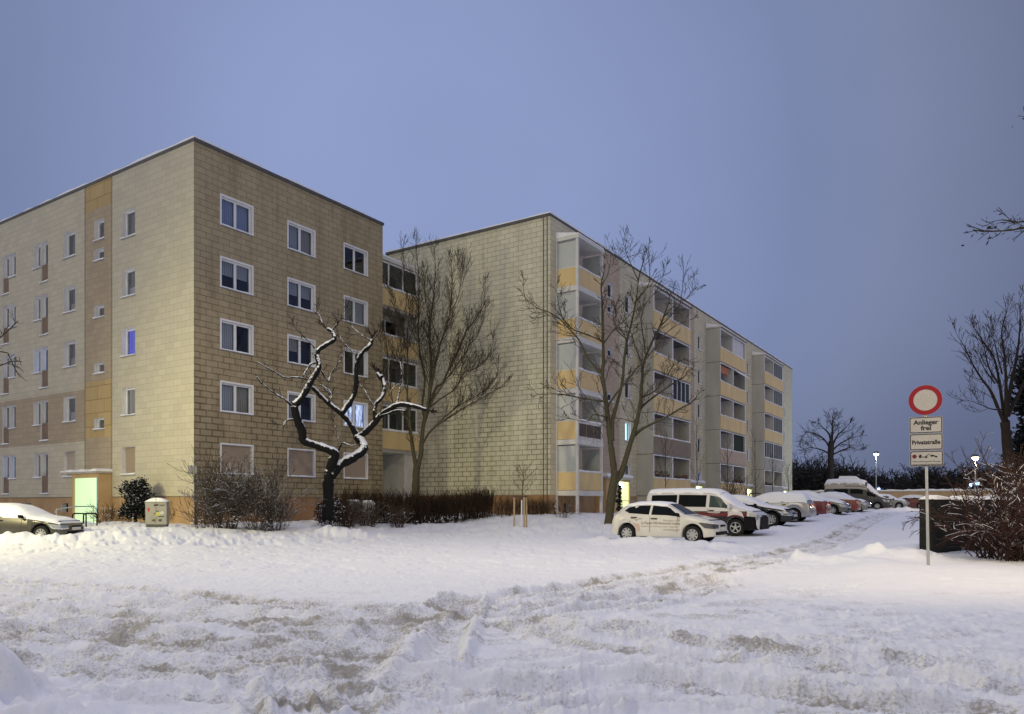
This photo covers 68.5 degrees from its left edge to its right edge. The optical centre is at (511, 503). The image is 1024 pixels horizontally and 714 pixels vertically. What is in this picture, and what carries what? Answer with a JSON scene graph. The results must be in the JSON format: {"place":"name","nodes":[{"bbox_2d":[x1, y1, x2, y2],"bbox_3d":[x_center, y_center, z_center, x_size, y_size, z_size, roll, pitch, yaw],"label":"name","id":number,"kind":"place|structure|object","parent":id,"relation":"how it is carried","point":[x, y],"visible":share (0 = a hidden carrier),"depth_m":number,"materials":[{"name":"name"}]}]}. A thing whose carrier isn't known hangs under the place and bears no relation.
{"place":"outdoors","nodes":[
{"label":"outdoors","id":0,"kind":"place"},
{"bbox_2d":[0,506,1023,713],"bbox_3d":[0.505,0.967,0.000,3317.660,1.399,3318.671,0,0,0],"label":"snow ground","id":1,"kind":"structure","parent":0,"point":[868,611],"depth_m":9.54,"materials":[{"name":"white snow"}]},
{"bbox_2d":[0,309,26,380],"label":"overhanging tree","id":2,"kind":"object","parent":1,"relation":"on","point":[2,335],"visible":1,"depth_m":12.69,"materials":[{"name":"brown plant"}]},
{"bbox_2d":[0,503,84,534],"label":"saloon car","id":3,"kind":"object","parent":1,"relation":"on","point":[19,518],"visible":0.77,"depth_m":28.61,"materials":[{"name":"grey paint"}]},
{"bbox_2d":[55,506,93,523],"bbox_3d":[-19.280,0.683,33.287,0.149,1.139,2.112,0,0,14],"label":"handrail","id":4,"kind":"object","parent":1,"relation":"on","point":[76,506],"visible":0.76,"depth_m":33.25,"materials":[{"name":"grey metal"}]},
{"bbox_2d":[72,513,86,526],"bbox_3d":[-18.395,0.813,32.000,0.719,0.814,0.060,0,0,11],"label":"bicycle hoop","id":5,"kind":"object","parent":1,"relation":"on","point":[85,517],"visible":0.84,"depth_m":31.92,"materials":[{"name":"black metal"}]},
{"bbox_2d":[83,513,97,525],"bbox_3d":[-17.933,0.803,32.000,0.719,0.794,0.060,0,0,11],"label":"bicycle hoop","id":6,"kind":"object","parent":1,"relation":"on","point":[96,518],"visible":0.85,"depth_m":31.92,"materials":[{"name":"black metal"}]},
{"bbox_2d":[85,501,118,523],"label":"bare bush","id":7,"kind":"object","parent":1,"relation":"on","point":[108,517],"visible":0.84,"depth_m":35.19,"materials":[{"name":"brown plant"}]},
{"bbox_2d":[114,475,155,521],"bbox_3d":[-16.669,-0.124,33.466,1.764,2.278,1.621,0,0,-38],"label":"evergreen shrub","id":8,"kind":"object","parent":1,"relation":"on","point":[137,493],"visible":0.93,"depth_m":33.13,"materials":[{"name":"green plant"}]},
{"bbox_2d":[145,498,169,526],"bbox_3d":[-14.523,0.444,30.829,0.869,1.336,0.410,0,0,-7],"label":"utility cabinet","id":9,"kind":"object","parent":1,"relation":"on","point":[156,512],"visible":0.97,"depth_m":30.66,"materials":[{"name":"grey paint"}]},
{"bbox_2d":[0,135,383,524],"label":"apartment building","id":10,"kind":"structure","parent":1,"relation":"on","point":[151,301],"depth_m":36.56,"materials":[{"name":"beige concrete"}]},
{"bbox_2d":[0,258,8,295],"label":"balcony door","id":11,"kind":"structure","parent":10,"relation":"in","point":[6,281],"depth_m":42.34,"materials":[{"name":"white plastic"}]},
{"bbox_2d":[1,456,8,494],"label":"balcony door","id":12,"kind":"structure","parent":10,"relation":"in","point":[6,482],"depth_m":42.34,"materials":[{"name":"brown plastic"}]},
{"bbox_2d":[1,407,8,444],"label":"balcony door","id":13,"kind":"structure","parent":10,"relation":"in","point":[6,431],"depth_m":42.34,"materials":[{"name":"brown plastic"}]},
{"bbox_2d":[1,357,8,395],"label":"balcony door","id":14,"kind":"structure","parent":10,"relation":"in","point":[6,381],"depth_m":42.34,"materials":[{"name":"brown plastic"}]},
{"bbox_2d":[1,307,8,345],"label":"balcony door","id":15,"kind":"structure","parent":10,"relation":"in","point":[6,337],"depth_m":42.34,"materials":[{"name":"white plastic"}]},
{"bbox_2d":[7,355,15,378],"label":"window","id":16,"kind":"structure","parent":10,"relation":"in","point":[14,376],"depth_m":42.12,"materials":[{"name":"white plastic"}]},
{"bbox_2d":[8,456,15,479],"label":"window","id":17,"kind":"structure","parent":10,"relation":"in","point":[13,456],"depth_m":42.12,"materials":[{"name":"white plastic"}]},
{"bbox_2d":[8,406,15,428],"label":"window","id":18,"kind":"structure","parent":10,"relation":"in","point":[14,427],"depth_m":42.12,"materials":[{"name":"white plastic"}]},
{"bbox_2d":[8,305,15,328],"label":"window","id":19,"kind":"structure","parent":10,"relation":"in","point":[15,305],"depth_m":42.12,"materials":[{"name":"white plastic"}]},
{"bbox_2d":[8,255,15,278],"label":"window","id":20,"kind":"structure","parent":10,"relation":"in","point":[14,256],"depth_m":42.12,"materials":[{"name":"white plastic"}]},
{"bbox_2d":[32,454,41,478],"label":"window","id":21,"kind":"structure","parent":10,"relation":"in","point":[38,477],"depth_m":40.59,"materials":[{"name":"white plastic"}]},
{"bbox_2d":[32,402,41,426],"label":"window","id":22,"kind":"structure","parent":10,"relation":"in","point":[38,424],"depth_m":40.59,"materials":[{"name":"white plastic"}]},
{"bbox_2d":[39,453,47,493],"bbox_3d":[-24.702,-1.557,39.922,0.905,2.184,0.794,0,0,0],"label":"balcony door","id":23,"kind":"structure","parent":10,"relation":"in","point":[44,478],"depth_m":39.94,"materials":[{"name":"brown plastic"}]},
{"bbox_2d":[39,401,47,441],"bbox_3d":[-24.695,-4.357,39.905,0.880,2.184,0.333,0,0,33],"label":"balcony door","id":24,"kind":"structure","parent":10,"relation":"in","point":[44,425],"depth_m":39.94,"materials":[{"name":"brown plastic"}]},
{"bbox_2d":[39,348,47,388],"bbox_3d":[-24.702,-7.157,39.922,0.905,2.184,0.794,0,0,0],"label":"balcony door","id":25,"kind":"structure","parent":10,"relation":"in","point":[44,373],"depth_m":39.94,"materials":[{"name":"brown plastic"}]},
{"bbox_2d":[39,296,47,336],"bbox_3d":[-24.695,-9.957,39.905,0.880,2.184,0.333,0,0,33],"label":"balcony door","id":26,"kind":"structure","parent":10,"relation":"in","point":[44,320],"depth_m":39.94,"materials":[{"name":"brown plastic"}]},
{"bbox_2d":[39,243,47,283],"bbox_3d":[-24.702,-12.757,39.922,0.905,2.184,0.794,0,0,0],"label":"balcony door","id":27,"kind":"structure","parent":10,"relation":"in","point":[45,267],"depth_m":39.94,"materials":[{"name":"brown plastic"}]},
{"bbox_2d":[62,452,74,477],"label":"window","id":28,"kind":"structure","parent":10,"relation":"in","point":[70,455],"depth_m":38.65,"materials":[{"name":"beige glass"}]},
{"bbox_2d":[62,397,75,422],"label":"window","id":29,"kind":"structure","parent":10,"relation":"in","point":[73,413],"depth_m":38.88,"materials":[{"name":"white plastic"}]},
{"bbox_2d":[62,342,75,368],"bbox_3d":[-22.548,-7.582,38.520,1.207,1.334,0.990,0,0,0],"label":"window","id":30,"kind":"structure","parent":10,"relation":"in","point":[73,364],"depth_m":38.88,"materials":[{"name":"white plastic"}]},
{"bbox_2d":[62,288,75,313],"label":"window","id":31,"kind":"structure","parent":10,"relation":"in","point":[73,309],"depth_m":38.88,"materials":[{"name":"white plastic"}]},
{"bbox_2d":[62,233,75,259],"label":"window","id":32,"kind":"structure","parent":10,"relation":"in","point":[69,256],"depth_m":38.85,"materials":[{"name":"white plastic"}]},
{"bbox_2d":[92,221,104,241],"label":"window","id":33,"kind":"structure","parent":10,"relation":"in","point":[99,223],"depth_m":37.20,"materials":[{"name":"white plastic"}]},
{"bbox_2d":[92,250,104,262],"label":"window","id":34,"kind":"structure","parent":10,"relation":"in","point":[99,259],"depth_m":37.01,"materials":[{"name":"white plastic"}]},
{"bbox_2d":[92,306,104,319],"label":"window","id":35,"kind":"structure","parent":10,"relation":"in","point":[99,308],"depth_m":37.06,"materials":[{"name":"white plastic"}]},
{"bbox_2d":[92,418,104,430],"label":"window","id":36,"kind":"structure","parent":10,"relation":"in","point":[98,428],"depth_m":37.07,"materials":[{"name":"white plastic"}]},
{"bbox_2d":[93,363,104,374],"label":"window","id":37,"kind":"structure","parent":10,"relation":"in","point":[98,372],"depth_m":37.03,"materials":[{"name":"white plastic"}]},
{"bbox_2d":[120,447,135,475],"bbox_3d":[-18.021,-1.982,35.558,1.190,1.334,0.333,0,0,33],"label":"window","id":38,"kind":"structure","parent":10,"relation":"in","point":[130,452],"depth_m":35.69,"materials":[{"name":"white plastic"}]},
{"bbox_2d":[120,388,135,416],"bbox_3d":[-18.028,-4.782,35.575,1.165,1.334,0.963,0,0,0],"label":"window","id":39,"kind":"structure","parent":10,"relation":"in","point":[132,391],"depth_m":35.93,"materials":[{"name":"white plastic"}]},
{"bbox_2d":[120,329,135,357],"bbox_3d":[-18.028,-7.582,35.575,1.165,1.334,0.963,0,0,0],"label":"window","id":40,"kind":"structure","parent":10,"relation":"in","point":[132,332],"depth_m":35.93,"materials":[{"name":"white plastic"}]},
{"bbox_2d":[120,269,135,298],"bbox_3d":[-18.028,-10.382,35.575,1.165,1.334,0.963,0,0,0],"label":"window","id":41,"kind":"structure","parent":10,"relation":"in","point":[132,290],"depth_m":35.89,"materials":[{"name":"white plastic"}]},
{"bbox_2d":[120,210,135,239],"bbox_3d":[-18.021,-13.182,35.558,1.190,1.334,0.333,0,0,33],"label":"window","id":42,"kind":"structure","parent":10,"relation":"in","point":[127,236],"depth_m":35.80,"materials":[{"name":"white plastic"}]},
{"bbox_2d":[220,443,253,475],"bbox_3d":[-12.672,-2.010,34.584,0.263,1.430,1.800,0,0,33],"label":"window","id":43,"kind":"structure","parent":10,"relation":"in","point":[237,451],"depth_m":34.60,"materials":[{"name":"beige glass"}]},
{"bbox_2d":[220,380,253,415],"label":"window","id":44,"kind":"structure","parent":10,"relation":"in","point":[233,398],"depth_m":34.64,"materials":[{"name":"white plastic"}]},
{"bbox_2d":[220,318,253,355],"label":"window","id":45,"kind":"structure","parent":10,"relation":"in","point":[227,330],"depth_m":34.54,"materials":[{"name":"white plastic"}]},
{"bbox_2d":[220,255,253,295],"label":"window","id":46,"kind":"structure","parent":10,"relation":"in","point":[227,268],"depth_m":34.64,"materials":[{"name":"white plastic"}]},
{"bbox_2d":[220,193,253,236],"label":"window","id":47,"kind":"structure","parent":10,"relation":"in","point":[233,216],"depth_m":34.64,"materials":[{"name":"white plastic"}]},
{"bbox_2d":[287,448,315,477],"bbox_3d":[-10.601,-2.010,37.764,0.263,1.430,1.810,0,0,33],"label":"window","id":48,"kind":"structure","parent":10,"relation":"in","point":[302,460],"depth_m":37.81,"materials":[{"name":"beige glass"}]},
{"bbox_2d":[287,391,315,422],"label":"window","id":49,"kind":"structure","parent":10,"relation":"in","point":[291,397],"depth_m":37.69,"materials":[{"name":"white plastic"}]},
{"bbox_2d":[287,334,315,367],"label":"window","id":50,"kind":"structure","parent":10,"relation":"in","point":[291,342],"depth_m":37.75,"materials":[{"name":"white plastic"}]},
{"bbox_2d":[287,277,315,312],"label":"window","id":51,"kind":"structure","parent":10,"relation":"in","point":[303,292],"depth_m":37.81,"materials":[{"name":"white plastic"}]},
{"bbox_2d":[287,220,315,258],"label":"window","id":52,"kind":"structure","parent":10,"relation":"in","point":[303,237],"depth_m":37.82,"materials":[{"name":"white plastic"}]},
{"bbox_2d":[344,452,367,479],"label":"window","id":53,"kind":"structure","parent":10,"relation":"in","point":[356,470],"depth_m":41.09,"materials":[{"name":"beige glass"}]},
{"bbox_2d":[344,400,367,428],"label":"window","id":54,"kind":"structure","parent":10,"relation":"in","point":[355,412],"depth_m":41.35,"materials":[{"name":"white glass"}]},
{"bbox_2d":[344,347,367,378],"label":"window","id":55,"kind":"structure","parent":10,"relation":"in","point":[353,356],"depth_m":40.95,"materials":[{"name":"white plastic"}]},
{"bbox_2d":[344,295,367,327],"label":"window","id":56,"kind":"structure","parent":10,"relation":"in","point":[356,316],"depth_m":41.02,"materials":[{"name":"white plastic"}]},
{"bbox_2d":[344,242,367,276],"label":"window","id":57,"kind":"structure","parent":10,"relation":"in","point":[353,250],"depth_m":40.95,"materials":[{"name":"white plastic"}]},
{"bbox_2d":[188,465,196,524],"bbox_3d":[-12.984,-0.201,30.589,0.320,2.720,0.062,0,0,-17],"label":"sign","id":58,"kind":"object","parent":1,"relation":"on","point":[194,472],"visible":0.72,"depth_m":30.59,"materials":[{"name":"metal"}]},
{"bbox_2d":[174,490,227,528],"bbox_3d":[-12.144,0.206,30.343,2.246,1.667,2.237,0,0,37],"label":"bare bush","id":59,"kind":"object","parent":1,"relation":"on","point":[206,517],"visible":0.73,"depth_m":30.21,"materials":[{"name":"brown plant"}]},
{"bbox_2d":[170,445,279,528],"bbox_3d":[-11.627,-0.635,30.652,4.086,3.407,4.000,0,0,0],"label":"bare bush","id":60,"kind":"object","parent":1,"relation":"on","point":[218,496],"visible":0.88,"depth_m":30.18,"materials":[{"name":"brown plant"}]},
{"bbox_2d":[197,451,327,530],"bbox_3d":[-10.292,-0.603,30.941,5.268,3.475,3.779,0,0,-15],"label":"bare bush","id":61,"kind":"object","parent":1,"relation":"on","point":[266,496],"visible":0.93,"depth_m":30.46,"materials":[{"name":"brown plant"}]},
{"bbox_2d":[249,492,305,530],"bbox_3d":[-9.745,0.295,31.279,2.458,1.751,2.519,0,0,-25],"label":"bare bush","id":62,"kind":"object","parent":1,"relation":"on","point":[279,517],"visible":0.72,"depth_m":31.02,"materials":[{"name":"brown plant"}]},
{"bbox_2d":[311,497,348,524],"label":"shrub","id":63,"kind":"object","parent":1,"relation":"on","point":[319,510],"visible":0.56,"depth_m":34.05,"materials":[{"name":"brown plant"}]},
{"bbox_2d":[255,296,437,519],"bbox_3d":[-7.101,-4.141,32.680,7.590,9.769,3.647,0,0,-16],"label":"gnarled tree","id":64,"kind":"object","parent":1,"relation":"on","point":[335,465],"visible":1,"depth_m":32.54,"materials":[{"name":"black plant"}]},
{"bbox_2d":[334,491,373,527],"bbox_3d":[-7.522,0.228,34.663,2.356,1.785,2.865,0,0,0],"label":"bare bush","id":65,"kind":"object","parent":1,"relation":"on","point":[348,515],"visible":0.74,"depth_m":34.50,"materials":[{"name":"brown plant"}]},
{"bbox_2d":[335,492,399,526],"bbox_3d":[-6.848,0.317,35.172,2.427,1.646,2.465,0,0,-40],"label":"bare bush","id":66,"kind":"object","parent":1,"relation":"on","point":[374,511],"visible":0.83,"depth_m":35.27,"materials":[{"name":"brown plant"}]},
{"bbox_2d":[361,500,374,522],"bbox_3d":[-6.964,0.407,36.400,0.620,1.110,0.640,0,0,-20],"label":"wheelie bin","id":67,"kind":"object","parent":1,"relation":"on","point":[368,507],"visible":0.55,"depth_m":36.16,"materials":[{"name":"grey plastic"}]},
{"bbox_2d":[381,501,414,527],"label":"bare bush","id":68,"kind":"object","parent":1,"relation":"on","point":[396,518],"visible":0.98,"depth_m":35.95,"materials":[{"name":"brown plant"}]},
{"bbox_2d":[383,254,417,506],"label":"connecting block","id":69,"kind":"structure","parent":1,"relation":"on","point":[398,465],"depth_m":45.38,"materials":[{"name":"beige concrete"}]},
{"bbox_2d":[333,484,509,524],"bbox_3d":[-4.810,0.011,38.786,9.804,2.208,3.411,0,0,-25],"label":"clipped hedge","id":70,"kind":"object","parent":1,"relation":"on","point":[438,506],"visible":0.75,"depth_m":38.97,"materials":[{"name":"brown plant"}]},
{"bbox_2d":[364,228,512,519],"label":"slender tree","id":71,"kind":"object","parent":1,"relation":"on","point":[433,363],"visible":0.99,"depth_m":40.45,"materials":[{"name":"brown plant"}]},
{"bbox_2d":[513,496,527,526],"bbox_3d":[0.519,0.462,36.118,0.744,1.659,0.710,0,0,-29],"label":"stake frame","id":72,"kind":"object","parent":1,"relation":"on","point":[523,497],"visible":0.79,"depth_m":36.19,"materials":[{"name":"brown wood"}]},
{"bbox_2d":[509,465,537,525],"bbox_3d":[0.597,-0.446,36.215,1.535,3.271,1.251,0,0,0],"label":"sapling","id":73,"kind":"object","parent":1,"relation":"on","point":[522,485],"visible":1,"depth_m":36.15,"materials":[{"name":"brown plant"}]},
{"bbox_2d":[495,496,555,515],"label":"hedge","id":74,"kind":"object","parent":1,"relation":"on","point":[542,508],"visible":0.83,"depth_m":40.86,"materials":[{"name":"brown plant"}]},
{"bbox_2d":[547,495,581,517],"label":"bare bush","id":75,"kind":"object","parent":1,"relation":"on","point":[566,510],"visible":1,"depth_m":38.81,"materials":[{"name":"brown plant"}]},
{"bbox_2d":[385,211,792,514],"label":"apartment building","id":76,"kind":"structure","parent":1,"relation":"on","point":[745,383],"depth_m":44.80,"materials":[{"name":"beige brick"}]},
{"bbox_2d":[625,422,628,441],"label":"window","id":77,"kind":"structure","parent":76,"relation":"in","point":[625,422],"depth_m":50.15,"materials":[{"name":"white glass"}]},
{"bbox_2d":[517,226,706,523],"bbox_3d":[4.748,-6.287,36.410,9.798,15.066,4.375,0,0,-9],"label":"bare tree","id":78,"kind":"object","parent":1,"relation":"on","point":[616,477],"visible":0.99,"depth_m":36.35,"materials":[{"name":"brown plant"}]},
{"bbox_2d":[615,485,622,510],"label":"slim conifer","id":79,"kind":"object","parent":1,"relation":"on","point":[619,501],"visible":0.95,"depth_m":40.45,"materials":[{"name":"plant"}]},
{"bbox_2d":[656,424,677,487],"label":"sapling","id":80,"kind":"object","parent":1,"relation":"on","point":[665,456],"visible":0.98,"depth_m":43.03,"materials":[{"name":"brown plant"}]},
{"bbox_2d":[611,501,727,541],"bbox_3d":[5.711,0.658,27.388,4.004,1.479,2.022,0,0,33],"label":"hatchback car","id":81,"kind":"object","parent":1,"relation":"on","point":[654,519],"visible":1,"depth_m":26.78,"materials":[{"name":"white paint"}]},
{"bbox_2d":[687,415,704,484],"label":"sapling","id":82,"kind":"object","parent":1,"relation":"on","point":[696,444],"visible":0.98,"depth_m":47.49,"materials":[{"name":"brown plant"}]},
{"bbox_2d":[646,488,769,535],"bbox_3d":[8.338,0.332,32.244,4.970,1.995,2.230,0,0,33],"label":"passenger van","id":83,"kind":"object","parent":1,"relation":"on","point":[737,516],"visible":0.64,"depth_m":31.24,"materials":[{"name":"white paint"}]},
{"bbox_2d":[719,432,732,491],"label":"sapling","id":84,"kind":"object","parent":1,"relation":"on","point":[727,460],"visible":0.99,"depth_m":53.28,"materials":[{"name":"brown plant"}]},
{"bbox_2d":[720,467,764,496],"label":"bare bush","id":85,"kind":"object","parent":1,"relation":"on","point":[734,489],"visible":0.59,"depth_m":58.28,"materials":[{"name":"brown plant"}]},
{"bbox_2d":[751,430,759,492],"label":"sapling","id":86,"kind":"object","parent":1,"relation":"on","point":[754,467],"visible":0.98,"depth_m":59.40,"materials":[{"name":"brown plant"}]},
{"bbox_2d":[733,495,797,525],"bbox_3d":[11.185,0.322,35.998,4.544,1.472,2.071,0,0,33],"label":"saloon car","id":87,"kind":"object","parent":1,"relation":"on","point":[780,515],"visible":0.45,"depth_m":34.66,"materials":[{"name":"black paint"}]},
{"bbox_2d":[769,456,782,491],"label":"sapling","id":88,"kind":"object","parent":1,"relation":"on","point":[772,472],"visible":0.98,"depth_m":63.81,"materials":[{"name":"brown plant"}]},
{"bbox_2d":[754,492,815,520],"bbox_3d":[13.609,0.162,39.909,4.544,1.540,2.078,0,0,33],"label":"estate car","id":89,"kind":"object","parent":1,"relation":"on","point":[803,505],"visible":0.38,"depth_m":38.64,"materials":[{"name":"silver metal"}]},
{"bbox_2d":[784,461,792,491],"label":"sapling","id":90,"kind":"object","parent":1,"relation":"on","point":[787,476],"visible":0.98,"depth_m":68.58,"materials":[{"name":"brown plant"}]},
{"bbox_2d":[790,491,830,515],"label":"saloon car","id":91,"kind":"object","parent":1,"relation":"on","point":[823,506],"visible":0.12,"depth_m":41.70,"materials":[{"name":"red paint"}]},
{"bbox_2d":[789,491,850,514],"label":"estate car","id":92,"kind":"object","parent":1,"relation":"on","point":[839,506],"visible":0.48,"depth_m":47.03,"materials":[{"name":"grey metal"}]},
{"bbox_2d":[795,409,867,478],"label":"bare tree","id":93,"kind":"object","parent":1,"relation":"on","point":[830,443],"visible":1,"depth_m":91.69,"materials":[{"name":"black plant"}]},
{"bbox_2d":[819,492,860,512],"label":"saloon car","id":94,"kind":"object","parent":1,"relation":"on","point":[855,503],"visible":0.22,"depth_m":51.07,"materials":[{"name":"orange paint"}]},
{"bbox_2d":[839,492,870,511],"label":"hatchback car","id":95,"kind":"object","parent":1,"relation":"on","point":[865,504],"visible":0.27,"depth_m":54.96,"materials":[{"name":"grey paint"}]},
{"bbox_2d":[824,476,891,509],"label":"camper van","id":96,"kind":"object","parent":1,"relation":"on","point":[855,487],"visible":0.69,"depth_m":68.70,"materials":[{"name":"paint"}]},
{"bbox_2d":[873,451,878,488],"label":"street lamp","id":97,"kind":"object","parent":1,"relation":"on","point":[876,453],"visible":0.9,"depth_m":83.94,"materials":[{"name":"metal"}]},
{"bbox_2d":[871,494,909,508],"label":"hatchback car","id":98,"kind":"object","parent":1,"relation":"on","point":[900,503],"visible":0.45,"depth_m":75.55,"materials":[{"name":"grey paint"}]},
{"bbox_2d":[793,488,998,507],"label":"boundary wall","id":99,"kind":"structure","parent":1,"relation":"on","point":[901,493],"depth_m":79.59,"materials":[{"name":"concrete"}]},
{"bbox_2d":[792,448,1020,490],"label":"distant woods","id":100,"kind":"object","parent":1,"relation":"on","point":[815,478],"visible":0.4,"depth_m":96.47,"materials":[{"name":"black plant"}]},
{"bbox_2d":[892,495,923,507],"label":"hatchback car","id":101,"kind":"object","parent":1,"relation":"on","point":[913,500],"visible":0.27,"depth_m":79.66,"materials":[{"name":"red paint"}]},
{"bbox_2d":[908,385,942,564],"bbox_3d":[8.713,-0.397,15.856,0.642,4.175,0.086,0,0,28],"label":"traffic sign","id":102,"kind":"object","parent":1,"relation":"on","point":[925,400],"visible":1,"depth_m":15.82,"materials":[{"name":"metal"}]},
{"bbox_2d":[902,452,1023,561],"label":"snowy bush","id":103,"kind":"object","parent":1,"relation":"on","point":[1008,525],"visible":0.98,"depth_m":17.11,"materials":[{"name":"brown plant"}]},
{"bbox_2d":[919,495,1021,552],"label":"enclosure wall","id":104,"kind":"structure","parent":1,"relation":"on","point":[939,534],"depth_m":19.04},
{"bbox_2d":[971,454,978,491],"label":"street lamp","id":105,"kind":"object","parent":1,"relation":"on","point":[973,456],"visible":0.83,"depth_m":61.91,"materials":[{"name":"metal"}]},
{"bbox_2d":[938,431,1023,505],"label":"brown bush","id":106,"kind":"object","parent":1,"relation":"on","point":[1002,468],"visible":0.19,"depth_m":21.32,"materials":[{"name":"brown plant"}]},
{"bbox_2d":[947,284,1023,494],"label":"bare tree","id":107,"kind":"object","parent":1,"relation":"on","point":[1005,410],"visible":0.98,"depth_m":26.93,"materials":[{"name":"brown plant"}]},
{"bbox_2d":[961,106,1023,245],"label":"overhanging tree","id":108,"kind":"object","parent":1,"relation":"on","point":[1014,222],"visible":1,"depth_m":8.52,"materials":[{"name":"brown plant"}]},
{"bbox_2d":[995,349,1023,494],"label":"dark conifer","id":109,"kind":"object","parent":1,"relation":"on","point":[1017,438],"visible":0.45,"depth_m":31.14,"materials":[{"name":"black plant"}]},
{"bbox_2d":[0,0,1023,481],"label":"sky","id":110,"kind":"structure","parent":0,"point":[823,168],"materials":[{"name":"blue"}]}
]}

